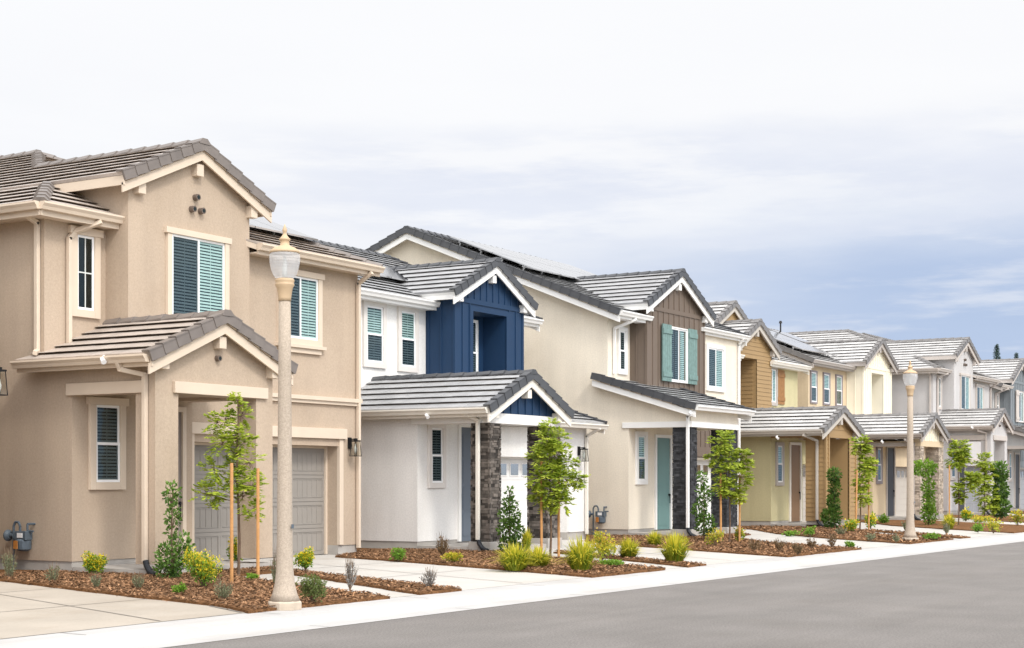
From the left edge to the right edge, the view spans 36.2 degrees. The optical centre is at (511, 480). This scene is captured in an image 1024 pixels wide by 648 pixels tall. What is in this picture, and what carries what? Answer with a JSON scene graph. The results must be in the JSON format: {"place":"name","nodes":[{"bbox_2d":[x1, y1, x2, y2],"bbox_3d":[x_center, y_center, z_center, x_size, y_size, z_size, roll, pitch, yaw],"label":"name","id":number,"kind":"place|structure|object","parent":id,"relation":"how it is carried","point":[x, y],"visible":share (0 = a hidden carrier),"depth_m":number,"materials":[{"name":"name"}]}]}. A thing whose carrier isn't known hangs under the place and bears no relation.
{"place":"outdoors","nodes":[
{"label":"outdoors","id":0,"kind":"place"},
{"bbox_2d":[0,581,244,638],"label":"driveway","id":1,"kind":"structure","parent":0,"point":[20,621],"depth_m":18.86,"materials":[{"name":"concrete"}]},
{"bbox_2d":[0,511,1023,613],"bbox_3d":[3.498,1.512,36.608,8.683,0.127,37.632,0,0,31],"label":"bark mulch","id":2,"kind":"object","parent":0,"point":[188,579],"visible":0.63,"depth_m":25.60,"materials":[{"name":"brown wood"}]},
{"bbox_2d":[1,547,16,577],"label":"sage shrub","id":3,"kind":"object","parent":2,"relation":"on","point":[8,568],"visible":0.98,"depth_m":24.31,"materials":[{"name":"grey plant"}]},
{"bbox_2d":[44,561,59,581],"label":"sage shrub","id":4,"kind":"object","parent":2,"relation":"on","point":[53,575],"visible":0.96,"depth_m":23.50,"materials":[{"name":"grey plant"}]},
{"bbox_2d":[81,550,108,573],"bbox_3d":[-6.799,1.336,25.423,0.432,0.435,0.475,0,0,31],"label":"flowering shrub","id":5,"kind":"object","parent":2,"relation":"on","point":[92,563],"visible":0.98,"depth_m":25.36,"materials":[{"name":"yellow plant"}]},
{"bbox_2d":[89,572,101,587],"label":"sage shrub","id":6,"kind":"object","parent":2,"relation":"on","point":[95,582],"visible":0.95,"depth_m":22.22,"materials":[{"name":"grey plant"}]},
{"bbox_2d":[131,572,144,588],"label":"sage shrub","id":7,"kind":"object","parent":2,"relation":"on","point":[139,582],"visible":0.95,"depth_m":22.02,"materials":[{"name":"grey plant"}]},
{"bbox_2d":[152,479,195,578],"bbox_3d":[-5.280,0.789,24.318,0.662,1.643,0.596,0,0,31],"label":"columnar shrub","id":8,"kind":"object","parent":2,"relation":"on","point":[174,567],"visible":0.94,"depth_m":24.29,"materials":[{"name":"green plant"}]},
{"bbox_2d":[171,582,187,593],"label":"shrub","id":9,"kind":"object","parent":2,"relation":"on","point":[180,587],"visible":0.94,"depth_m":21.20,"materials":[{"name":"green plant"}]},
{"bbox_2d":[181,547,223,586],"bbox_3d":[-4.442,1.238,22.366,0.556,0.630,0.579,0,0,31],"label":"flowering shrub","id":10,"kind":"object","parent":2,"relation":"on","point":[204,571],"visible":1,"depth_m":22.31,"materials":[{"name":"yellow plant"}]},
{"bbox_2d":[213,575,233,598],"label":"sage shrub","id":11,"kind":"object","parent":2,"relation":"on","point":[222,589],"visible":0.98,"depth_m":20.14,"materials":[{"name":"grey plant"}]},
{"bbox_2d":[188,391,269,575],"bbox_3d":[-4.555,0.051,25.219,1.288,3.000,0.770,0,0,3],"label":"young tree","id":12,"kind":"object","parent":2,"relation":"on","point":[238,466],"visible":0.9,"depth_m":25.16,"materials":[{"name":"green plant"}]},
{"bbox_2d":[230,463,232,582],"bbox_3d":[-4.190,0.665,23.378,0.051,1.870,0.066,0,0,-14],"label":"stake","id":13,"kind":"object","parent":2,"relation":"on","point":[231,521],"visible":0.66,"depth_m":23.36,"materials":[{"name":"brown wood"}]},
{"bbox_2d":[226,536,242,560],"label":"flowering shrub","id":14,"kind":"object","parent":2,"relation":"on","point":[234,550],"visible":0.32,"depth_m":28.76,"materials":[{"name":"green plant"}]},
{"bbox_2d":[256,468,259,578],"bbox_3d":[-3.962,0.700,24.394,0.053,1.800,0.053,0,0,31],"label":"stake","id":15,"kind":"object","parent":2,"relation":"on","point":[257,521],"visible":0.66,"depth_m":24.38,"materials":[{"name":"brown wood"}]},
{"bbox_2d":[269,545,276,583],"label":"sage shrub","id":16,"kind":"object","parent":2,"relation":"on","point":[273,570],"visible":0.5,"depth_m":22.39,"materials":[{"name":"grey plant"}]},
{"bbox_2d":[268,224,301,610],"bbox_3d":[-2.792,-0.787,19.214,0.397,4.735,0.397,0,0,31],"label":"street lamp","id":17,"kind":"object","parent":2,"relation":"on","point":[284,257],"visible":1,"depth_m":19.14,"materials":[{"name":"concrete"}]},
{"bbox_2d":[293,546,314,570],"bbox_3d":[-3.483,1.323,26.435,0.404,0.460,0.415,0,0,31],"label":"flowering shrub","id":18,"kind":"object","parent":2,"relation":"on","point":[305,558],"visible":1,"depth_m":26.34,"materials":[{"name":"yellow plant"}]},
{"bbox_2d":[295,573,326,601],"bbox_3d":[-2.504,1.355,19.753,0.395,0.396,0.395,0,0,14],"label":"shrub","id":19,"kind":"object","parent":2,"relation":"on","point":[314,588],"visible":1,"depth_m":19.68,"materials":[{"name":"green plant"}]},
{"bbox_2d":[343,555,358,590],"bbox_3d":[-2.263,1.281,22.047,0.196,0.543,0.225,0,0,6],"label":"lavender","id":20,"kind":"object","parent":2,"relation":"on","point":[349,579],"visible":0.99,"depth_m":22.04,"materials":[{"name":"grey plant"}]},
{"bbox_2d":[389,546,406,561],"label":"shrub","id":21,"kind":"object","parent":2,"relation":"on","point":[398,554],"visible":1,"depth_m":29.97,"materials":[{"name":"green plant"}]},
{"bbox_2d":[419,567,438,585],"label":"lavender","id":22,"kind":"object","parent":2,"relation":"on","point":[430,577],"visible":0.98,"depth_m":22.55,"materials":[{"name":"grey plant"}]},
{"bbox_2d":[435,532,448,555],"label":"reddish shrub","id":23,"kind":"object","parent":2,"relation":"on","point":[441,550],"visible":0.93,"depth_m":31.01,"materials":[{"name":"brown plant"}]},
{"bbox_2d":[440,551,462,561],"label":"golden shrub","id":24,"kind":"object","parent":2,"relation":"on","point":[453,556],"visible":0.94,"depth_m":29.34,"materials":[{"name":"yellow plant"}]},
{"bbox_2d":[495,486,524,551],"bbox_3d":[-0.023,0.858,33.198,0.647,1.540,0.653,0,0,31],"label":"columnar shrub","id":25,"kind":"object","parent":2,"relation":"on","point":[509,522],"visible":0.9,"depth_m":33.13,"materials":[{"name":"green plant"}]},
{"bbox_2d":[483,539,539,571],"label":"ornamental grass","id":26,"kind":"object","parent":2,"relation":"on","point":[515,559],"depth_m":26.99,"materials":[{"name":"yellow plant"}]},
{"bbox_2d":[521,528,532,549],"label":"ornamental grass","id":27,"kind":"object","parent":2,"relation":"on","point":[526,538],"depth_m":34.78,"materials":[{"name":"plant"}]},
{"bbox_2d":[540,461,542,553],"bbox_3d":[0.600,0.600,31.861,0.053,2.000,0.053,0,0,31],"label":"tree stake","id":28,"kind":"object","parent":2,"relation":"on","point":[541,522],"visible":0.66,"depth_m":31.84,"materials":[{"name":"brown wood"}]},
{"bbox_2d":[524,417,590,554],"bbox_3d":[0.912,0.117,31.893,1.387,2.869,0.945,0,0,-2],"label":"young tree","id":29,"kind":"object","parent":2,"relation":"on","point":[549,448],"visible":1,"depth_m":31.77,"materials":[{"name":"green plant"}]},
{"bbox_2d":[557,480,559,555],"bbox_3d":[0.963,0.650,32.225,0.053,1.900,0.053,0,0,31],"label":"tree stake","id":30,"kind":"object","parent":2,"relation":"on","point":[558,534],"visible":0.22,"depth_m":32.20,"materials":[{"name":"brown wood"}]},
{"bbox_2d":[582,527,619,559],"bbox_3d":[1.721,1.230,30.713,0.771,0.650,0.698,0,0,-2],"label":"golden shrub","id":31,"kind":"object","parent":2,"relation":"on","point":[604,546],"visible":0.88,"depth_m":30.59,"materials":[{"name":"yellow plant"}]},
{"bbox_2d":[596,558,624,565],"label":"shrub","id":32,"kind":"object","parent":2,"relation":"on","point":[616,562],"visible":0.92,"depth_m":28.18,"materials":[{"name":"green plant"}]},
{"bbox_2d":[642,530,663,544],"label":"ornamental grass","id":33,"kind":"object","parent":2,"relation":"on","point":[654,538],"depth_m":37.04,"materials":[{"name":"plant"}]},
{"bbox_2d":[690,470,717,538],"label":"columnar shrub","id":34,"kind":"object","parent":2,"relation":"on","point":[702,517],"visible":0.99,"depth_m":40.50,"materials":[{"name":"green plant"}]},
{"bbox_2d":[704,528,723,544],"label":"golden shrub","id":35,"kind":"object","parent":2,"relation":"on","point":[709,539],"visible":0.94,"depth_m":36.62,"materials":[{"name":"yellow plant"}]},
{"bbox_2d":[720,473,721,540],"bbox_3d":[5.193,0.700,38.898,0.053,1.800,0.053,0,0,31],"label":"tree stake","id":36,"kind":"object","parent":2,"relation":"on","point":[720,506],"visible":0.66,"depth_m":38.88,"materials":[{"name":"brown wood"}]},
{"bbox_2d":[703,430,755,541],"bbox_3d":[5.421,0.127,38.996,1.354,2.847,0.914,0,0,-3],"label":"young tree","id":37,"kind":"object","parent":2,"relation":"on","point":[728,483],"visible":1,"depth_m":38.93,"materials":[{"name":"green plant"}]},
{"bbox_2d":[738,475,740,541],"bbox_3d":[5.683,0.725,39.067,0.053,1.750,0.053,0,0,31],"label":"tree stake","id":38,"kind":"object","parent":2,"relation":"on","point":[739,522],"visible":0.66,"depth_m":39.06,"materials":[{"name":"brown wood"}]},
{"bbox_2d":[748,538,761,549],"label":"reddish shrub","id":39,"kind":"object","parent":2,"relation":"on","point":[753,545],"visible":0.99,"depth_m":34.40,"materials":[{"name":"brown plant"}]},
{"bbox_2d":[801,525,815,536],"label":"shrub","id":40,"kind":"object","parent":2,"relation":"on","point":[809,531],"visible":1,"depth_m":43.38,"materials":[{"name":"green plant"}]},
{"bbox_2d":[820,466,843,528],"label":"columnar shrub","id":41,"kind":"object","parent":2,"relation":"on","point":[830,513],"visible":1,"depth_m":49.98,"materials":[{"name":"green plant"}]},
{"bbox_2d":[840,519,859,530],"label":"flowering shrub","id":42,"kind":"object","parent":2,"relation":"on","point":[851,524],"visible":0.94,"depth_m":47.01,"materials":[{"name":"yellow plant"}]},
{"bbox_2d":[855,470,857,529],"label":"tree stake","id":43,"kind":"object","parent":2,"relation":"on","point":[856,496],"visible":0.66,"depth_m":48.46,"materials":[{"name":"brown wood"}]},
{"bbox_2d":[848,434,878,528],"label":"young tree","id":44,"kind":"object","parent":2,"relation":"on","point":[868,469],"visible":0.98,"depth_m":49.08,"materials":[{"name":"green plant"}]},
{"bbox_2d":[864,511,877,528],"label":"flowering shrub","id":45,"kind":"object","parent":2,"relation":"on","point":[872,519],"visible":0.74,"depth_m":50.33,"materials":[{"name":"yellow plant"}]},
{"bbox_2d":[902,360,918,539],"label":"street lamp","id":46,"kind":"object","parent":2,"relation":"on","point":[910,376],"visible":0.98,"depth_m":40.69,"materials":[{"name":"concrete"}]},
{"bbox_2d":[914,457,938,524],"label":"columnar shrub","id":47,"kind":"object","parent":2,"relation":"on","point":[929,510],"visible":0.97,"depth_m":54.64,"materials":[{"name":"green plant"}]},
{"bbox_2d":[944,438,982,524],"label":"young tree","id":48,"kind":"object","parent":2,"relation":"on","point":[962,454],"visible":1,"depth_m":53.83,"materials":[{"name":"green plant"}]},
{"bbox_2d":[960,507,973,520],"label":"flowering shrub","id":49,"kind":"object","parent":2,"relation":"on","point":[965,514],"visible":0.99,"depth_m":59.99,"materials":[{"name":"yellow plant"}]},
{"bbox_2d":[969,514,991,522],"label":"golden shrub","id":50,"kind":"object","parent":2,"relation":"on","point":[978,518],"visible":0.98,"depth_m":58.70,"materials":[{"name":"yellow plant"}]},
{"bbox_2d":[973,452,1000,516],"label":"young tree","id":51,"kind":"object","parent":2,"relation":"on","point":[986,486],"visible":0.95,"depth_m":61.72,"materials":[{"name":"green plant"}]},
{"bbox_2d":[983,518,1003,532],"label":"golden shrub","id":52,"kind":"object","parent":2,"relation":"on","point":[994,525],"visible":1,"depth_m":46.24,"materials":[{"name":"yellow plant"}]},
{"bbox_2d":[989,460,1012,519],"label":"columnar shrub","id":53,"kind":"object","parent":2,"relation":"on","point":[1001,484],"visible":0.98,"depth_m":61.85,"materials":[{"name":"green plant"}]},
{"bbox_2d":[1008,509,1023,524],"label":"golden shrub","id":54,"kind":"object","parent":2,"relation":"on","point":[1017,515],"visible":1,"depth_m":54.24,"materials":[{"name":"yellow plant"}]},
{"bbox_2d":[0,0,1023,359],"label":"sky","id":55,"kind":"structure","parent":0,"point":[809,165],"materials":[{"name":"white"}]},
{"bbox_2d":[525,545,557,566],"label":"ornamental grass","id":56,"kind":"object","parent":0,"point":[544,559],"depth_m":27.80,"materials":[{"name":"yellow plant"}]},
{"bbox_2d":[78,541,1023,647],"bbox_3d":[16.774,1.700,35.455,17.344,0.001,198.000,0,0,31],"label":"road","id":57,"kind":"structure","parent":0,"point":[968,598],"depth_m":19.63,"materials":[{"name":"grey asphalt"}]},
{"bbox_2d":[0,532,1023,647],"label":"sidewalk","id":58,"kind":"structure","parent":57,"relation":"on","point":[185,631],"depth_m":20.67,"materials":[{"name":"white concrete"}]},
{"bbox_2d":[106,513,1023,627],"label":"driveway","id":59,"kind":"structure","parent":0,"point":[466,582],"depth_m":28.50,"materials":[{"name":"concrete"}]},
{"bbox_2d":[0,138,384,575],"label":"townhouse","id":60,"kind":"structure","parent":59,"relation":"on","point":[139,319],"depth_m":27.42,"materials":[{"name":"beige paint"}]},
{"bbox_2d":[68,225,103,318],"bbox_3d":[-7.450,-3.630,27.287,0.130,1.560,0.760,0,0,31],"label":"window","id":61,"kind":"structure","parent":60,"relation":"in","point":[86,245],"depth_m":27.32,"materials":[{"name":"glass"}]},
{"bbox_2d":[86,396,128,489],"bbox_3d":[-6.950,-0.640,26.841,0.130,1.580,0.920,0,0,31],"label":"window","id":62,"kind":"structure","parent":60,"relation":"in","point":[106,416],"depth_m":26.83,"materials":[{"name":"white plastic"}]},
{"bbox_2d":[178,407,186,557],"bbox_3d":[-6.226,0.030,28.004,0.102,2.740,1.080,0,0,31],"label":"front door","id":63,"kind":"structure","parent":60,"relation":"in","point":[182,411],"depth_m":28.38,"materials":[{"name":"beige paint"}]},
{"bbox_2d":[164,226,231,314],"bbox_3d":[-5.808,-3.690,28.920,0.130,1.800,1.740,0,0,31],"label":"window","id":64,"kind":"structure","parent":60,"relation":"in","point":[197,263],"depth_m":28.88,"materials":[{"name":"glass"}]},
{"bbox_2d":[193,445,323,560],"bbox_3d":[-5.099,0.430,31.124,0.062,2.220,4.280,0,0,31],"label":"garage door","id":65,"kind":"structure","parent":60,"relation":"in","point":[211,526],"depth_m":31.62,"materials":[{"name":"beige paint"}]},
{"bbox_2d":[275,270,326,354],"bbox_3d":[-4.286,-3.425,31.670,0.160,1.670,1.520,0,0,31],"label":"window","id":66,"kind":"structure","parent":60,"relation":"in","point":[307,292],"depth_m":31.85,"materials":[{"name":"glass"}]},
{"bbox_2d":[305,238,608,550],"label":"townhouse","id":67,"kind":"structure","parent":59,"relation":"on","point":[459,403],"depth_m":36.19,"materials":[{"name":"white paint"}]},
{"bbox_2d":[362,300,386,368],"bbox_3d":[-3.284,-3.485,37.193,0.110,1.590,0.910,0,0,31],"label":"window","id":68,"kind":"structure","parent":67,"relation":"in","point":[374,314],"depth_m":37.19,"materials":[{"name":"white plastic"}]},
{"bbox_2d":[397,306,418,372],"bbox_3d":[-2.568,-3.475,38.366,0.110,1.610,0.860,0,0,31],"label":"window","id":69,"kind":"structure","parent":67,"relation":"in","point":[407,318],"depth_m":38.36,"materials":[{"name":"white plastic"}]},
{"bbox_2d":[427,425,445,487],"bbox_3d":[-1.721,-0.580,35.417,0.110,1.480,0.690,0,0,31],"label":"window","id":70,"kind":"structure","parent":67,"relation":"in","point":[436,434],"depth_m":35.41,"materials":[{"name":"white plastic"}]},
{"bbox_2d":[457,424,471,541],"bbox_3d":[-0.960,0.030,36.623,0.102,2.740,1.080,0,0,31],"label":"front door","id":71,"kind":"structure","parent":67,"relation":"in","point":[464,475],"depth_m":36.35,"materials":[{"name":"grey wood"}]},
{"bbox_2d":[473,320,477,371],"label":"window","id":72,"kind":"structure","parent":67,"relation":"in","point":[475,322],"depth_m":40.66,"materials":[{"name":"white plastic"}]},
{"bbox_2d":[500,459,527,541],"bbox_3d":[0.176,0.495,39.737,0.084,2.090,3.680,0,0,31],"label":"garage door","id":73,"kind":"structure","parent":67,"relation":"in","point":[513,471],"depth_m":39.59,"materials":[{"name":"white paint"}]},
{"bbox_2d":[1,531,1008,634],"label":"pavement joint","id":74,"kind":"object","parent":59,"relation":"on","point":[308,568],"visible":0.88,"depth_m":20.75,"materials":[{"name":"grey concrete"}]},
{"bbox_2d":[365,226,755,536],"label":"townhouse","id":75,"kind":"structure","parent":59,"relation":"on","point":[646,365],"depth_m":44.81,"materials":[{"name":"beige paint"}]},
{"bbox_2d":[617,327,627,374],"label":"window","id":76,"kind":"structure","parent":75,"relation":"in","point":[622,333],"depth_m":44.65,"materials":[{"name":"white plastic"}]},
{"bbox_2d":[635,431,647,484],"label":"window","id":77,"kind":"structure","parent":75,"relation":"in","point":[641,437],"depth_m":44.20,"materials":[{"name":"white plastic"}]},
{"bbox_2d":[654,434,671,529],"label":"front door","id":78,"kind":"structure","parent":75,"relation":"in","point":[662,443],"depth_m":45.36,"materials":[{"name":"teal paint"}]},
{"bbox_2d":[672,326,687,383],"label":"window","id":79,"kind":"structure","parent":75,"relation":"in","point":[676,329],"depth_m":46.68,"materials":[{"name":"glass"}]},
{"bbox_2d":[696,461,710,529],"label":"garage door","id":80,"kind":"structure","parent":75,"relation":"in","point":[701,465],"depth_m":49.37,"materials":[{"name":"white paint"}]},
{"bbox_2d":[706,343,724,392],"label":"window","id":81,"kind":"structure","parent":75,"relation":"in","point":[715,354],"depth_m":49.14,"materials":[{"name":"white plastic"}]},
{"bbox_2d":[708,300,864,526],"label":"townhouse","id":82,"kind":"structure","parent":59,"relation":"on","point":[797,451],"depth_m":53.37,"materials":[{"name":"yellow paint"}]},
{"bbox_2d":[772,367,777,405],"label":"window","id":83,"kind":"structure","parent":82,"relation":"in","point":[774,370],"depth_m":58.69,"materials":[{"name":"white plastic"}]},
{"bbox_2d":[775,442,784,485],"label":"window","id":84,"kind":"structure","parent":82,"relation":"in","point":[779,446],"depth_m":53.07,"materials":[{"name":"white plastic"}]},
{"bbox_2d":[788,442,801,521],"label":"front door","id":85,"kind":"structure","parent":82,"relation":"in","point":[795,448],"depth_m":54.30,"materials":[{"name":"brown paint"}]},
{"bbox_2d":[802,466,805,521],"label":"garage door","id":86,"kind":"structure","parent":82,"relation":"in","point":[803,467],"depth_m":56.70,"materials":[{"name":"beige paint"}]},
{"bbox_2d":[768,321,949,520],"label":"townhouse","id":87,"kind":"structure","parent":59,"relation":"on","point":[854,376],"depth_m":63.71,"materials":[{"name":"beige paint"}]},
{"bbox_2d":[810,370,817,403],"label":"window","id":88,"kind":"structure","parent":87,"relation":"in","point":[813,374],"depth_m":63.32,"materials":[{"name":"glass"}]},
{"bbox_2d":[822,372,830,405],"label":"window","id":89,"kind":"structure","parent":87,"relation":"in","point":[826,377],"depth_m":64.58,"materials":[{"name":"glass"}]},
{"bbox_2d":[835,374,842,405],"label":"window","id":90,"kind":"structure","parent":87,"relation":"in","point":[838,378],"depth_m":65.82,"materials":[{"name":"grey glass"}]},
{"bbox_2d":[876,447,882,483],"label":"window","id":91,"kind":"structure","parent":87,"relation":"in","point":[879,450],"depth_m":62.12,"materials":[{"name":"grey glass"}]},
{"bbox_2d":[886,447,894,515],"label":"front door","id":92,"kind":"structure","parent":87,"relation":"in","point":[890,451],"depth_m":63.24,"materials":[{"name":"black paint"}]},
{"bbox_2d":[895,468,906,515],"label":"garage door","id":93,"kind":"structure","parent":87,"relation":"in","point":[901,473],"depth_m":66.52,"materials":[{"name":"beige paint"}]},
{"bbox_2d":[786,329,1014,514],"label":"townhouse","id":94,"kind":"structure","parent":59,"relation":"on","point":[953,389],"depth_m":71.60,"materials":[{"name":"pale yellow cream stucco"},{"name":"grey concrete tile"},{"name":"cream paint"}]},
{"bbox_2d":[937,375,942,409],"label":"window","id":95,"kind":"structure","parent":94,"relation":"in","point":[940,379],"depth_m":71.54,"materials":[{"name":"white plastic"}]},
{"bbox_2d":[950,441,955,479],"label":"window","id":96,"kind":"structure","parent":94,"relation":"in","point":[952,473],"depth_m":70.91,"materials":[{"name":"white plastic"}]},
{"bbox_2d":[957,444,964,511],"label":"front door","id":97,"kind":"structure","parent":94,"relation":"in","point":[961,475],"depth_m":72.26,"materials":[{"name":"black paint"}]},
{"bbox_2d":[959,373,970,408],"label":"window","id":98,"kind":"structure","parent":94,"relation":"in","point":[965,379],"depth_m":73.02,"materials":[{"name":"glass"}]},
{"bbox_2d":[965,467,978,511],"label":"garage door","id":99,"kind":"structure","parent":94,"relation":"in","point":[972,505],"depth_m":75.93,"materials":[{"name":"grey paint"}]},
{"bbox_2d":[975,384,984,408],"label":"window","id":100,"kind":"structure","parent":94,"relation":"in","point":[979,389],"depth_m":75.78,"materials":[{"name":"glass"}]},
{"bbox_2d":[862,333,1023,510],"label":"townhouse","id":101,"kind":"structure","parent":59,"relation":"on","point":[1008,392],"depth_m":80.91,"materials":[{"name":"cream stucco"},{"name":"grey concrete tile"},{"name":"pale stone"}]},
{"bbox_2d":[1008,451,1012,481],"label":"window","id":102,"kind":"structure","parent":101,"relation":"in","point":[1010,453],"depth_m":79.90,"materials":[{"name":"white plastic"}]},
{"bbox_2d":[1014,452,1019,507],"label":"front door","id":103,"kind":"structure","parent":101,"relation":"in","point":[1016,455],"depth_m":80.94,"materials":[{"name":"black paint"}]},
{"bbox_2d":[1019,391,1023,422],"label":"window","id":104,"kind":"structure","parent":101,"relation":"in","point":[1020,392],"depth_m":82.34,"materials":[{"name":"white plastic"}]},
{"bbox_2d":[1020,470,1023,508],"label":"garage door","id":105,"kind":"structure","parent":101,"relation":"in","point":[1021,471],"depth_m":84.48,"materials":[{"name":"grey paint"}]},
{"bbox_2d":[555,533,605,570],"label":"ornamental grass","id":106,"kind":"object","parent":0,"point":[579,556],"depth_m":26.73,"materials":[{"name":"plant"}]},
{"bbox_2d":[617,534,642,557],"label":"ornamental grass","id":107,"kind":"object","parent":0,"point":[628,548],"depth_m":31.25,"materials":[{"name":"plant"}]},
{"bbox_2d":[652,531,694,561],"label":"ornamental grass","id":108,"kind":"object","parent":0,"point":[675,548],"depth_m":29.58,"materials":[{"name":"plant"}]},
{"bbox_2d":[939,513,957,528],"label":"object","id":109,"kind":"object","parent":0,"point":[951,521],"depth_m":50.27,"materials":[{"name":"yellow plant"}]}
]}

